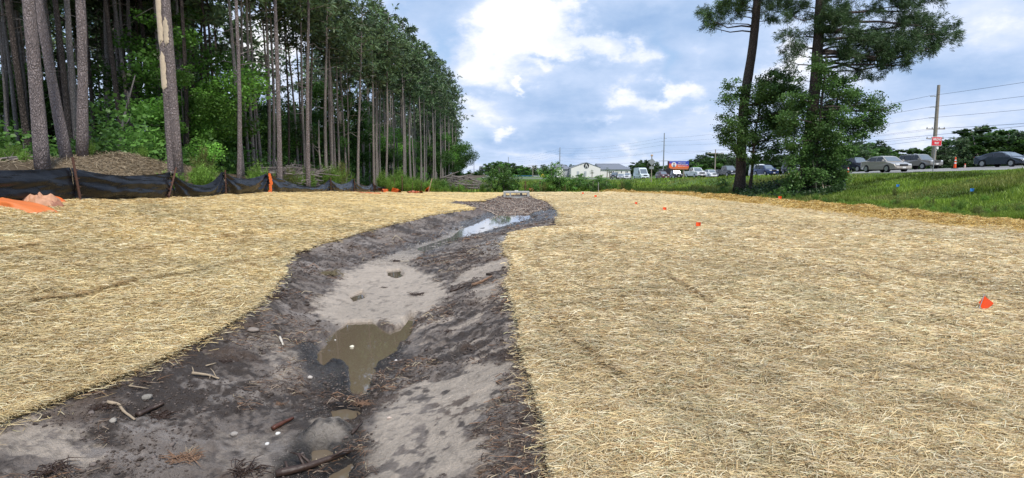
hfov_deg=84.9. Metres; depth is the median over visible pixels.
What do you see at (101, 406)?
root clump
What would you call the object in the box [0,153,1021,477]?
ground
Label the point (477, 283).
stick
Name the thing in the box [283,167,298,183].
tall weed
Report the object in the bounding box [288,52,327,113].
pine tree
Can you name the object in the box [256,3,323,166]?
pine tree
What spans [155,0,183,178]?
pine tree
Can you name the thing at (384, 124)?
pine tree
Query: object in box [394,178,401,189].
tall weed
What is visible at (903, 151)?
tree
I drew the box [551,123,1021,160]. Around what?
power line
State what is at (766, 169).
car
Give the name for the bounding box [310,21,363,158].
pine tree
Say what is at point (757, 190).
ground ivy
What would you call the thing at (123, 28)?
pine tree
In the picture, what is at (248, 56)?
pine tree
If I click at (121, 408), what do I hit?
stick
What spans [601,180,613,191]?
bush
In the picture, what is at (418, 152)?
understory tree
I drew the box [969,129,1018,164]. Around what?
tree
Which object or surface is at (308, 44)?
pine tree
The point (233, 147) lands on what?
understory tree
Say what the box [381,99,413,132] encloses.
pine tree
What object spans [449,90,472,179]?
pine tree
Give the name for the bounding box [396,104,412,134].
pine tree
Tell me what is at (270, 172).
log
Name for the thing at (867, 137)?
power line
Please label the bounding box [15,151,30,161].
tall weed
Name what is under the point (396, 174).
tall weed
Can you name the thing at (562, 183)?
bush
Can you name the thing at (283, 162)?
understory tree
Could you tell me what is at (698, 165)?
tree
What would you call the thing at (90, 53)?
pine tree
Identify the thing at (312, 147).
pine tree
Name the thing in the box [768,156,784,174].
pine
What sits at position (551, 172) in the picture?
bush
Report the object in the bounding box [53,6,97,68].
pine tree
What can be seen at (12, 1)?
pine tree
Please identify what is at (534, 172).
pine
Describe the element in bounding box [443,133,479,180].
understory tree
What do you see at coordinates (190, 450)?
root clump
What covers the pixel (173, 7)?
pine tree
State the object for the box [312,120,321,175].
dead tree
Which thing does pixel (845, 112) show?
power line
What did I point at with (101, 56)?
pine tree
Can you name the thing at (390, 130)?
understory tree
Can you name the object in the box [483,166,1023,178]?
road
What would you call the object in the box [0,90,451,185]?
undergrowth
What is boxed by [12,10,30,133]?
pine tree
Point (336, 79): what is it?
pine tree
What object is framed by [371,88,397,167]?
pine tree
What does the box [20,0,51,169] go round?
pine tree
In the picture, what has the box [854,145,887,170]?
tree
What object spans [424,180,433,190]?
tall weed
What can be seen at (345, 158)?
pine tree
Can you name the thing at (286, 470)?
log
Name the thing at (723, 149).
power line
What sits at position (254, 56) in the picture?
pine tree
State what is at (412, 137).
pine tree
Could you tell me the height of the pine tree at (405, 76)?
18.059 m
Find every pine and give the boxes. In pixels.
[530,165,539,174]
[687,155,711,169]
[717,152,732,169]
[724,153,735,175]
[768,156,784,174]
[844,142,871,171]
[859,141,877,170]
[873,139,899,154]
[927,145,961,167]
[945,137,977,167]
[947,129,983,166]
[960,127,990,141]
[1001,131,1023,165]
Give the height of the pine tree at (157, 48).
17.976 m
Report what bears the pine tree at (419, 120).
on the ground at (420, 433)
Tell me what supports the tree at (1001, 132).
on the ground at (420, 433)
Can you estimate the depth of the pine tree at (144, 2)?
31.39 m
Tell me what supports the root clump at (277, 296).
on the ground at (420, 433)
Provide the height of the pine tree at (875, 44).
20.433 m
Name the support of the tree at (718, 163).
on the ground at (420, 433)
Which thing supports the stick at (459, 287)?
on the ground at (420, 433)
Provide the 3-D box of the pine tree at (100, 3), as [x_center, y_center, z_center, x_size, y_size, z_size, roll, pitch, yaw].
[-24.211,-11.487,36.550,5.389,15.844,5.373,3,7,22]
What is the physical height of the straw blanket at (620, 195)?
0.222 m
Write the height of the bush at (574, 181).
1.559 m
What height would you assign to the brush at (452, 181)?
1.586 m
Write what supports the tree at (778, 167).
on the ground at (420, 433)
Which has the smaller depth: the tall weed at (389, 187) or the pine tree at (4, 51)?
the pine tree at (4, 51)
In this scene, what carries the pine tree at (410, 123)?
on the ground at (420, 433)
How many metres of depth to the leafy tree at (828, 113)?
37.65 m
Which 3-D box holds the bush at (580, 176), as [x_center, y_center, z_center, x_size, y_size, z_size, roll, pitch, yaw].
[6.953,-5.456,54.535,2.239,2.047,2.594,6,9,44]
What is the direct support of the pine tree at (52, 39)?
on the ground at (420, 433)
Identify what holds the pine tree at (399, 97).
on the ground at (420, 433)
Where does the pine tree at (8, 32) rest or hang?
on the ground at (420, 433)
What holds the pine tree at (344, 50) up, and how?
on the ground at (420, 433)
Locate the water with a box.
[311,270,413,477]
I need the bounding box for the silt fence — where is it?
[0,157,384,200]
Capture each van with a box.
[633,168,648,178]
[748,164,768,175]
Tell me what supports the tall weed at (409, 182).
on the ground at (420, 433)
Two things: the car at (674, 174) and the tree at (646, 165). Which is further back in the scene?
the tree at (646, 165)
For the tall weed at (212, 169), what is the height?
1.420 m
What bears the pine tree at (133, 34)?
on the ground at (420, 433)
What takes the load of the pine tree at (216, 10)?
on the ground at (420, 433)
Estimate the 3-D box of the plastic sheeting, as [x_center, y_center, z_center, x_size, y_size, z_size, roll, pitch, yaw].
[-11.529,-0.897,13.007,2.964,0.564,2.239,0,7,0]
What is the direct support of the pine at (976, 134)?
on the ground at (420, 433)
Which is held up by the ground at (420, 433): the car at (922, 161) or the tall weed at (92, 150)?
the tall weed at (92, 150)
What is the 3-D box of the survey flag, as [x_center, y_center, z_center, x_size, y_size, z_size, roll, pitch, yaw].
[5.568,0.784,6.630,0.292,0.255,0.065,-2,7,-19]
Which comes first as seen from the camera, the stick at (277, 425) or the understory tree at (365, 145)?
the stick at (277, 425)
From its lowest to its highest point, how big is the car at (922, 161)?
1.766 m
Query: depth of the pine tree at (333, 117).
43.76 m
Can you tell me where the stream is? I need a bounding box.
[417,215,529,251]
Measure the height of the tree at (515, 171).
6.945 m
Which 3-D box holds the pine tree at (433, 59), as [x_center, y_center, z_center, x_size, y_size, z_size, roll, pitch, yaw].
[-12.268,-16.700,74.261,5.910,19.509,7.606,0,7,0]
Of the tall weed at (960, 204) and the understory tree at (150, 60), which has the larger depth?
the understory tree at (150, 60)
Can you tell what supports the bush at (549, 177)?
on the ground at (420, 433)
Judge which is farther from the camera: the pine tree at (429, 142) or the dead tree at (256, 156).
the pine tree at (429, 142)
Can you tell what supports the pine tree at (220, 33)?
on the ground at (420, 433)
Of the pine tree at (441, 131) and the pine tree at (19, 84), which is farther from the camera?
the pine tree at (441, 131)
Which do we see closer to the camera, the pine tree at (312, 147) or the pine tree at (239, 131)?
the pine tree at (239, 131)
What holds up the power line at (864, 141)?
attached to the utility pole at (663, 150)
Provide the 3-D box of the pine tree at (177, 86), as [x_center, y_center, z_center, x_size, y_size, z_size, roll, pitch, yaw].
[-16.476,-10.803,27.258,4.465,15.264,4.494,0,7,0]
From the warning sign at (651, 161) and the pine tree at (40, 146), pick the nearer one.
the pine tree at (40, 146)
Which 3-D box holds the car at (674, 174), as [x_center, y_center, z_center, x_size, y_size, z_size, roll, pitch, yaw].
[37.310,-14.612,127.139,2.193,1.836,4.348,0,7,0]
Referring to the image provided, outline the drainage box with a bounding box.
[503,190,529,197]
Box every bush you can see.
[440,180,450,188]
[481,164,511,191]
[483,180,495,191]
[488,165,522,190]
[510,180,521,190]
[530,184,539,191]
[535,161,575,188]
[537,173,568,189]
[549,176,569,191]
[566,178,587,190]
[572,173,590,189]
[581,180,603,191]
[591,174,609,189]
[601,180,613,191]
[715,178,729,190]
[772,186,789,197]
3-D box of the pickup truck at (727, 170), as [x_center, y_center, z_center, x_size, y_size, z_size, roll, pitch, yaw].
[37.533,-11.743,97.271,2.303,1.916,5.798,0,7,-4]
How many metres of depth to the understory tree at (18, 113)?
34.64 m
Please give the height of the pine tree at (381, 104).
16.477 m
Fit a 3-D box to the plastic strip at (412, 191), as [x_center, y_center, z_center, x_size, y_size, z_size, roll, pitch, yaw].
[-7.572,-3.725,44.656,1.024,0.311,3.652,0,7,0]
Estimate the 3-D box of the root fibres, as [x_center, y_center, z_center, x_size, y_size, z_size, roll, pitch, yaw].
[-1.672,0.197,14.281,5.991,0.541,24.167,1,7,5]
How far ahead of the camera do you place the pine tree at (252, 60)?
33.93 m
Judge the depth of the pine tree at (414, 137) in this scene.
81.13 m
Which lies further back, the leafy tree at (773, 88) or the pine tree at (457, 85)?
the pine tree at (457, 85)
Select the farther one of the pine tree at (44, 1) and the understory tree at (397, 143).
the understory tree at (397, 143)
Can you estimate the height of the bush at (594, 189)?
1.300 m
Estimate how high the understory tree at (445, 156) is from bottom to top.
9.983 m
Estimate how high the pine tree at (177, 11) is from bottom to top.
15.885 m
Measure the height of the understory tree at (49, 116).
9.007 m
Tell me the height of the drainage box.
1.098 m
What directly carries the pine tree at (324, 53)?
on the ground at (420, 433)
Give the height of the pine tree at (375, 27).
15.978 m
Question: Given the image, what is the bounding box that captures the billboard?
[667,161,688,177]
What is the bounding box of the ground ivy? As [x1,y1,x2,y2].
[734,171,845,197]
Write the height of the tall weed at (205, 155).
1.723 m
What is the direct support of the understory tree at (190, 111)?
on the ground at (420, 433)
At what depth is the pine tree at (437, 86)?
76.66 m
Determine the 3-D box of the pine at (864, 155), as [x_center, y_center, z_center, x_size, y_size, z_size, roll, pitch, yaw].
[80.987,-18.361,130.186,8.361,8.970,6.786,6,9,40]
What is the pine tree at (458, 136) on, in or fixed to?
on the ground at (420, 433)
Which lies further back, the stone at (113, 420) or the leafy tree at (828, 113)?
the leafy tree at (828, 113)
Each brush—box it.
[261,163,341,186]
[442,176,489,189]
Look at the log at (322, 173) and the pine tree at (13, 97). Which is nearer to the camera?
the pine tree at (13, 97)
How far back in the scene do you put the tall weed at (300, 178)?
31.81 m
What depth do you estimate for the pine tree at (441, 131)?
107.20 m
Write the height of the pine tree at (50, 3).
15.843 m
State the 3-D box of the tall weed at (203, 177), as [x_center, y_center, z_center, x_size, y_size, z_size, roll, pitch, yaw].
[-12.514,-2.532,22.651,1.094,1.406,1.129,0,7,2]
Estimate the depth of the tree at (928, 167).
120.13 m
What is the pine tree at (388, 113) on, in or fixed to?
on the ground at (420, 433)
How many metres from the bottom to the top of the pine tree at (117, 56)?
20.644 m
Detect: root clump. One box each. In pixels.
[26,455,82,477]
[83,403,126,415]
[148,408,183,421]
[158,447,205,466]
[182,445,198,453]
[222,454,276,477]
[269,293,291,299]
[318,269,344,275]
[350,398,374,407]
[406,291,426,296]
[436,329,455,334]
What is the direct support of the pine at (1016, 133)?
on the ground at (420, 433)
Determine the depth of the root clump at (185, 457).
3.90 m
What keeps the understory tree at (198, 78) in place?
on the ground at (420, 433)
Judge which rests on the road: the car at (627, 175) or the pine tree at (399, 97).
the car at (627, 175)
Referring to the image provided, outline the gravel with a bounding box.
[455,195,553,214]
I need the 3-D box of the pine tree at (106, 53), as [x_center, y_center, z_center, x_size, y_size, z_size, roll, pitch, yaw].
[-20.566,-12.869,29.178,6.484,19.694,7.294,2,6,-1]
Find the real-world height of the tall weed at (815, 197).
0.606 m
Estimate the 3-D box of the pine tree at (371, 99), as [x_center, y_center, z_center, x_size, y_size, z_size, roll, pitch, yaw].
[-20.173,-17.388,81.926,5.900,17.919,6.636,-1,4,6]
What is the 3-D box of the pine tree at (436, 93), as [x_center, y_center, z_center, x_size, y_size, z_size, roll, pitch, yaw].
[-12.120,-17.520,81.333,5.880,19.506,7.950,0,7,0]
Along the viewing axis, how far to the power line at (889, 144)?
83.17 m
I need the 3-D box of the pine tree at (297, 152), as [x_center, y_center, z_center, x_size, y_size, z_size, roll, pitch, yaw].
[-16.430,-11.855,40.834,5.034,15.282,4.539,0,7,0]
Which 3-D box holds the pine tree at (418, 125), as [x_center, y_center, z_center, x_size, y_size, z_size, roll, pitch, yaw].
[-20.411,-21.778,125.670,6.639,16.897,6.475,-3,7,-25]
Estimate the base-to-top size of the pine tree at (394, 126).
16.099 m
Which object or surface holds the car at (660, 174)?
on the road
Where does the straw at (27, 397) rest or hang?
on the ground at (420, 433)
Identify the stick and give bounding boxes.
[107,400,135,419]
[135,402,163,416]
[191,367,219,378]
[271,416,293,430]
[450,284,470,291]
[471,275,492,285]
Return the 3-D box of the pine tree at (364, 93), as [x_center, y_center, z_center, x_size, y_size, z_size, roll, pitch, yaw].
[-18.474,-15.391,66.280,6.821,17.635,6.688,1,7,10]
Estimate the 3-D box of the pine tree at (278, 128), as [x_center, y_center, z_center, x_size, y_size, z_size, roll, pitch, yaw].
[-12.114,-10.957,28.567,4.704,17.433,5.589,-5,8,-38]
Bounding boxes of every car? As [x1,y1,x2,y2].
[623,173,630,178]
[655,171,669,177]
[670,171,682,177]
[704,170,717,176]
[753,165,778,175]
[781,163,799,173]
[861,156,911,171]
[899,154,942,168]
[974,152,1023,166]
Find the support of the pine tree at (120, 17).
on the ground at (420, 433)
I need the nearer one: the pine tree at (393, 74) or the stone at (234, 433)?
the stone at (234, 433)
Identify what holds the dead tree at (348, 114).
on the ground at (420, 433)
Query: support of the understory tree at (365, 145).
on the ground at (420, 433)
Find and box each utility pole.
[661,133,667,168]
[708,149,722,170]
[926,85,944,168]
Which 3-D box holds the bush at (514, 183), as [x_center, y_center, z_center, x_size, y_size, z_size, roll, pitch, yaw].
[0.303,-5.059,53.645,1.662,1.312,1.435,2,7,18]
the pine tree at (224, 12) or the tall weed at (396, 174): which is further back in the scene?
the tall weed at (396, 174)
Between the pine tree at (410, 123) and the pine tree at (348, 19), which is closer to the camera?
the pine tree at (348, 19)
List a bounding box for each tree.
[0,0,25,139]
[0,0,47,149]
[0,0,51,153]
[0,6,41,108]
[0,10,23,144]
[0,16,16,155]
[0,46,117,148]
[0,57,103,150]
[8,8,65,52]
[9,12,75,77]
[10,0,23,148]
[11,94,100,156]
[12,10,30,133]
[13,0,57,81]
[17,0,99,111]
[18,6,61,74]
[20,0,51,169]
[20,6,63,80]
[22,0,74,72]
[28,70,114,145]
[35,0,72,159]
[44,0,76,147]
[48,0,97,148]
[49,0,135,127]
[49,6,76,68]
[50,8,88,63]
[51,0,104,145]
[53,0,97,146]
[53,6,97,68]
[61,22,126,79]
[62,0,103,143]
[67,43,127,101]
[73,53,76,112]
[75,0,88,157]
[75,5,272,161]
[86,9,112,145]
[87,0,134,90]
[87,0,197,100]
[88,1,125,129]
[89,0,125,64]
[89,24,142,91]
[90,0,126,73]
[90,5,126,148]
[92,0,132,150]
[95,87,155,150]
[100,0,152,103]
[103,0,124,123]
[110,0,209,59]
[111,0,135,147]
[111,6,153,145]
[117,0,128,139]
[117,0,147,149]
[117,64,243,166]
[117,75,135,151]
[123,0,150,143]
[130,0,157,156]
[139,8,182,153]
[142,0,200,72]
[143,84,243,166]
[144,0,213,71]
[147,21,208,83]
[147,86,220,158]
[149,0,227,71]
[152,0,163,160]
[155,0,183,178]
[155,0,199,165]
[173,0,228,143]
[174,0,196,118]
[185,0,213,87]
[186,1,253,78]
[188,72,258,166]
[194,0,223,170]
[194,26,259,88]
[199,0,233,83]
[211,0,244,176]
[211,0,285,88]
[214,22,274,96]
[219,70,321,165]
[224,138,249,169]
[225,0,274,178]
[230,0,271,174]
[238,0,272,165]
[238,0,279,165]
[238,0,324,166]
[242,0,273,166]
[242,0,290,166]
[250,0,288,165]
[251,1,317,170]
[253,102,259,166]
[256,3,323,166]
[257,40,299,106]
[267,0,291,178]
[271,0,328,166]
[271,79,350,166]
[271,110,320,165]
[283,0,338,170]
[283,0,361,169]
[285,0,350,186]
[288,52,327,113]
[289,0,371,171]
[290,13,360,118]
[291,0,329,154]
[292,0,377,168]
[296,45,335,126]
[299,44,358,92]
[299,121,352,171]
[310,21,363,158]
[311,127,370,173]
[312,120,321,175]
[315,0,367,165]
[316,10,367,172]
[317,96,378,169]
[319,42,371,174]
[319,47,366,175]
[320,0,399,184]
[322,11,365,180]
[323,26,359,169]
[343,5,408,185]
[344,108,399,177]
[347,0,400,183]
[348,33,366,181]
[353,33,364,167]
[355,12,412,178]
[356,4,415,178]
[356,9,414,175]
[356,62,374,174]
[359,41,392,183]
[359,132,406,176]
[360,14,389,175]
[361,83,397,118]
[361,85,398,119]
[365,120,413,171]
[371,59,392,173]
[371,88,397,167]
[380,97,399,129]
[381,92,401,170]
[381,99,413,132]
[381,121,416,172]
[382,15,425,174]
[382,91,396,167]
[383,73,408,175]
[384,22,423,175]
[384,54,412,129]
[388,63,404,174]
[390,23,432,177]
[391,92,407,137]
[391,97,393,168]
[394,38,440,179]
[394,150,428,178]
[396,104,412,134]
[397,101,417,133]
[400,72,406,175]
[405,63,443,150]
[406,143,425,165]
[407,54,420,179]
[407,60,420,178]
[408,88,427,171]
[410,108,425,136]
[410,116,429,140]
[410,127,454,179]
[411,43,446,181]
[414,85,431,181]
[415,110,443,136]
[415,123,473,177]
[416,99,443,179]
[417,135,459,174]
[420,50,446,179]
[421,71,443,181]
[424,81,437,177]
[426,60,462,179]
[426,90,443,180]
[429,62,455,177]
[438,66,460,180]
[439,72,452,179]
[440,71,461,176]
[441,92,456,178]
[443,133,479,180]
[444,77,466,179]
[445,117,454,133]
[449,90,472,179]
[450,124,461,141]
[482,163,493,174]
[485,162,495,173]
[491,161,508,174]
[496,161,515,170]
[511,167,523,176]
[516,166,531,175]
[639,160,658,176]
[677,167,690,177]
[689,162,707,177]
[694,0,784,191]
[700,154,729,176]
[700,158,725,177]
[709,63,808,189]
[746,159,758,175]
[763,158,782,174]
[765,0,966,190]
[769,51,901,191]
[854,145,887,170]
[873,149,899,155]
[877,152,906,170]
[890,149,919,155]
[898,149,914,169]
[908,146,937,154]
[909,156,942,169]
[940,126,1023,167]
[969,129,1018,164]
[969,129,1023,148]
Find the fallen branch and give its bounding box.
[0,153,17,159]
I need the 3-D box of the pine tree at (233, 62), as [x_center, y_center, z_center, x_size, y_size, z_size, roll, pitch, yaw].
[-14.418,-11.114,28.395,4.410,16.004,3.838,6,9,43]
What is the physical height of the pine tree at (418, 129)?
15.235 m
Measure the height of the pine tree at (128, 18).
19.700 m
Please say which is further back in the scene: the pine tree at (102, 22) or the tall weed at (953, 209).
the pine tree at (102, 22)
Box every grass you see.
[0,150,220,183]
[413,166,1023,219]
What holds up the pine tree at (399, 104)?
on the ground at (420, 433)
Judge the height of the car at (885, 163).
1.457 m
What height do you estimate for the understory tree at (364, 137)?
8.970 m
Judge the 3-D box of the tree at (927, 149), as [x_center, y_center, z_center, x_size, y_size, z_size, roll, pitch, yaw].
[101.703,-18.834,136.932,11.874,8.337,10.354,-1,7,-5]
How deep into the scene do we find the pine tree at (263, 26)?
39.54 m
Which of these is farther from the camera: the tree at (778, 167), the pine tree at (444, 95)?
the tree at (778, 167)
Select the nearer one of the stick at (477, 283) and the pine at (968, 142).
the stick at (477, 283)
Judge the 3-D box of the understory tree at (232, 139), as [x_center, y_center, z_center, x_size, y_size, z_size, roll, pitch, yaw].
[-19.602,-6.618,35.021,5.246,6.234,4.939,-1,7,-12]
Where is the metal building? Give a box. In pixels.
[553,162,630,176]
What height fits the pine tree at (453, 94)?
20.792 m
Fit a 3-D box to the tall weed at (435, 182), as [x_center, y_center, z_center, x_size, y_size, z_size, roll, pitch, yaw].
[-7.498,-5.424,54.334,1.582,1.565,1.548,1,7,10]
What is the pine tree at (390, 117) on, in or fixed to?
on the ground at (420, 433)
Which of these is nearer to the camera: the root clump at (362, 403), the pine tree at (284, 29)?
the root clump at (362, 403)
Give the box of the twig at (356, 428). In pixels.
[351,413,362,434]
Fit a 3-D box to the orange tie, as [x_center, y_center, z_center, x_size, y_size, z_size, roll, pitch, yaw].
[-11.338,-2.621,26.267,0.087,0.951,0.287,2,7,15]
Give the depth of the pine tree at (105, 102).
35.83 m
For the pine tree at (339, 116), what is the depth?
51.76 m
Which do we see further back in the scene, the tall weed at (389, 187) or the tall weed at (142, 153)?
the tall weed at (389, 187)
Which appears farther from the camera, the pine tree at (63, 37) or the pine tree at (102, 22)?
the pine tree at (63, 37)
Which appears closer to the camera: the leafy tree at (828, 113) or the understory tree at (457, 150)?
the leafy tree at (828, 113)
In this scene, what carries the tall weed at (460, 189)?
on the ground at (420, 433)
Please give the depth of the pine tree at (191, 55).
48.45 m
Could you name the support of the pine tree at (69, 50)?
on the ground at (420, 433)
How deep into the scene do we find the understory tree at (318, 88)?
50.06 m
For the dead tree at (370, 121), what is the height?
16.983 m
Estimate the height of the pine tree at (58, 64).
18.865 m
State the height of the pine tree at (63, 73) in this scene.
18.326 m
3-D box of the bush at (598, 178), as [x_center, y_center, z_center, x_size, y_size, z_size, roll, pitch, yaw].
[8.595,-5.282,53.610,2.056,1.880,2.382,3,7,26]
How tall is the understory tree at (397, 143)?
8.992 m
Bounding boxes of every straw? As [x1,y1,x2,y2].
[0,191,501,433]
[495,192,1023,477]
[599,188,1023,231]
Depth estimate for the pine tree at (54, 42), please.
48.42 m
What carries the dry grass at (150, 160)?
on the ground at (420, 433)
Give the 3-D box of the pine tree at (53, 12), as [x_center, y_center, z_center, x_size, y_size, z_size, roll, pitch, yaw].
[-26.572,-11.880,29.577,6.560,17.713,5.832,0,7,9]
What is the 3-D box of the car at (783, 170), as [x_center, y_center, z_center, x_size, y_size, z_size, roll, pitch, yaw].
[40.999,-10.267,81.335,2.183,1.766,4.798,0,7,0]
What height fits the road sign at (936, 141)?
2.655 m
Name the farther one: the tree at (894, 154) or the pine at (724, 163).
the pine at (724, 163)
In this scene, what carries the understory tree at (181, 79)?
on the ground at (420, 433)
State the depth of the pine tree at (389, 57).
50.68 m
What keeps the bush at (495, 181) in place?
on the ground at (420, 433)
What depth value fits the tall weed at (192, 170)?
22.71 m
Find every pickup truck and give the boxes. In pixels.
[610,172,618,178]
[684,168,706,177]
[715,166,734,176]
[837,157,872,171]
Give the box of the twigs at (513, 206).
[456,197,548,214]
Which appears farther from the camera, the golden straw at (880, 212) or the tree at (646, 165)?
the tree at (646, 165)
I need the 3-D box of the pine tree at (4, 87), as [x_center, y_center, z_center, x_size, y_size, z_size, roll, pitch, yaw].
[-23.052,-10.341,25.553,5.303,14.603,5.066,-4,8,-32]
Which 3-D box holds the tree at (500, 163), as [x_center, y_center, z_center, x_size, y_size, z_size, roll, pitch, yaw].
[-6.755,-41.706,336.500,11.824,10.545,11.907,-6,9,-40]
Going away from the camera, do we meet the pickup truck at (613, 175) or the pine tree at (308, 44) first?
the pine tree at (308, 44)
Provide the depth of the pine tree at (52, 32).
41.29 m
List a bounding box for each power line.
[484,126,1020,170]
[533,82,1023,155]
[534,96,1022,157]
[535,109,1023,159]
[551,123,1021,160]
[557,124,1011,156]
[568,135,1015,162]
[578,138,914,159]
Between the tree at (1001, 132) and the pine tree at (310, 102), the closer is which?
the pine tree at (310, 102)
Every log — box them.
[248,168,291,173]
[275,449,357,477]
[297,169,338,175]
[455,180,479,185]
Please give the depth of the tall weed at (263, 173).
27.75 m
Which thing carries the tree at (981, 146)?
on the ground at (420, 433)
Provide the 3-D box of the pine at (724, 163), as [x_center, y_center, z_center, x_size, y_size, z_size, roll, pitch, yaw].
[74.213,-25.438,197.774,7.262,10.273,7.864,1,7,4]
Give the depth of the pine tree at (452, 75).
84.40 m
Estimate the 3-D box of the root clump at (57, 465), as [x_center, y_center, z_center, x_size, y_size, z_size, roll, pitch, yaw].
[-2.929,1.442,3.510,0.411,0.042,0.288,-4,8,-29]
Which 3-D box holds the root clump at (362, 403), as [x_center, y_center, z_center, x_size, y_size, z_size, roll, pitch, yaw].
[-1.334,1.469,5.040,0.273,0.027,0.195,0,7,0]
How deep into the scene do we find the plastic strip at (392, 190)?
48.47 m
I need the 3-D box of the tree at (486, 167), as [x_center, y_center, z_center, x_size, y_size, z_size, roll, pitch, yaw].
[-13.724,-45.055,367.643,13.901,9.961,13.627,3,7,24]
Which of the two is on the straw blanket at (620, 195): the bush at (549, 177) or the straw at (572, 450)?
the straw at (572, 450)
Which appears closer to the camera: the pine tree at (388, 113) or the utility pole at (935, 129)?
the pine tree at (388, 113)
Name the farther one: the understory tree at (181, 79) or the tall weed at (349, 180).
the tall weed at (349, 180)
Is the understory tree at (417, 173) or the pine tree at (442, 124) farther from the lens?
the pine tree at (442, 124)
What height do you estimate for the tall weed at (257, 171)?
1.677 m
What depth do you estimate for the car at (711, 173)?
114.09 m
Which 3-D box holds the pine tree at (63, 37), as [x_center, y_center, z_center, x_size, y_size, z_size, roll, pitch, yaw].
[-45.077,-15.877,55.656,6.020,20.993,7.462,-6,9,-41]
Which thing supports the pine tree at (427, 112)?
on the ground at (420, 433)
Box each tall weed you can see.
[0,141,29,161]
[0,148,8,161]
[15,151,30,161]
[88,138,95,156]
[138,145,148,156]
[176,173,191,182]
[187,144,215,170]
[187,162,216,184]
[188,162,200,183]
[190,159,224,181]
[245,158,267,177]
[247,165,277,191]
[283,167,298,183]
[283,169,305,184]
[298,167,314,185]
[314,161,344,188]
[322,165,338,182]
[333,161,349,183]
[335,166,354,182]
[375,170,388,188]
[385,178,393,191]
[389,169,405,179]
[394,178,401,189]
[395,173,408,190]
[398,176,406,190]
[403,184,411,191]
[405,178,414,187]
[414,179,422,190]
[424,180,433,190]
[427,177,441,188]
[456,184,462,191]
[545,182,555,191]
[812,193,818,200]
[892,187,898,195]
[925,195,935,204]
[949,206,958,212]
[952,199,968,208]
[980,195,989,201]
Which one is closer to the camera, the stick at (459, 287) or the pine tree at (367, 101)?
the stick at (459, 287)
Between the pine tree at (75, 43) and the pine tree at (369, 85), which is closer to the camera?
the pine tree at (75, 43)
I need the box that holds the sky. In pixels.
[0,0,1023,173]
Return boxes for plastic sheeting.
[0,192,64,212]
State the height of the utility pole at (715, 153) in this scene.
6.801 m
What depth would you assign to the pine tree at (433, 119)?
96.65 m
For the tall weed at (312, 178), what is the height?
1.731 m
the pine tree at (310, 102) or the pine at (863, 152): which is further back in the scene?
the pine at (863, 152)
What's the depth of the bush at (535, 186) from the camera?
51.75 m
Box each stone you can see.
[109,417,116,422]
[142,394,152,399]
[230,431,237,435]
[247,327,258,331]
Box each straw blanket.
[0,191,515,423]
[509,191,1023,477]
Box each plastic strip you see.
[381,188,401,192]
[407,190,422,192]
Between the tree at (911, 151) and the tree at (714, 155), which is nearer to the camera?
the tree at (911, 151)
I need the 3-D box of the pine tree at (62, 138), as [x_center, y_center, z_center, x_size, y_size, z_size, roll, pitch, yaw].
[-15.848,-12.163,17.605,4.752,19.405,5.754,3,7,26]
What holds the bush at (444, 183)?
on the ground at (420, 433)
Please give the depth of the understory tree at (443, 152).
109.19 m
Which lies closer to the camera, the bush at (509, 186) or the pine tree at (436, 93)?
the bush at (509, 186)
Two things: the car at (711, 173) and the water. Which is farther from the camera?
the car at (711, 173)
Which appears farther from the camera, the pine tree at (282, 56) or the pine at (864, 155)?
the pine at (864, 155)
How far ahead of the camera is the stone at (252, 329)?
6.45 m
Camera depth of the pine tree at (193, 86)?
33.03 m
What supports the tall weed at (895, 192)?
on the ground at (420, 433)
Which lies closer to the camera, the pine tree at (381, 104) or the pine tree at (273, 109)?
the pine tree at (273, 109)
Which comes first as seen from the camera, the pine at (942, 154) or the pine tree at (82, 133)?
the pine tree at (82, 133)
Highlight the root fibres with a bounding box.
[0,211,555,477]
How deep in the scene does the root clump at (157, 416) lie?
4.38 m
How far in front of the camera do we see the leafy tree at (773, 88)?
41.72 m
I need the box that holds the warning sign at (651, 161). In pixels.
[648,155,654,181]
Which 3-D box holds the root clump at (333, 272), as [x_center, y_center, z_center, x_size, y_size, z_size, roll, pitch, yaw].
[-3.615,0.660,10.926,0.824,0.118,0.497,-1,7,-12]
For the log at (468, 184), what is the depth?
54.98 m
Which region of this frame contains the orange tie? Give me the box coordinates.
[268,173,272,192]
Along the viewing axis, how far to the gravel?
32.57 m
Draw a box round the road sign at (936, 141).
[931,137,941,170]
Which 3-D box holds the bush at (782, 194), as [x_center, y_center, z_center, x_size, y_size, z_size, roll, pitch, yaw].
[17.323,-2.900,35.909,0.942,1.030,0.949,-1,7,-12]
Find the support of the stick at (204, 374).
on the ground at (420, 433)
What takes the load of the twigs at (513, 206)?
on the ground at (420, 433)
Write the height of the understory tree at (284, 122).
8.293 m
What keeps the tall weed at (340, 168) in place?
on the ground at (420, 433)
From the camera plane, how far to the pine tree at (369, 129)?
58.72 m

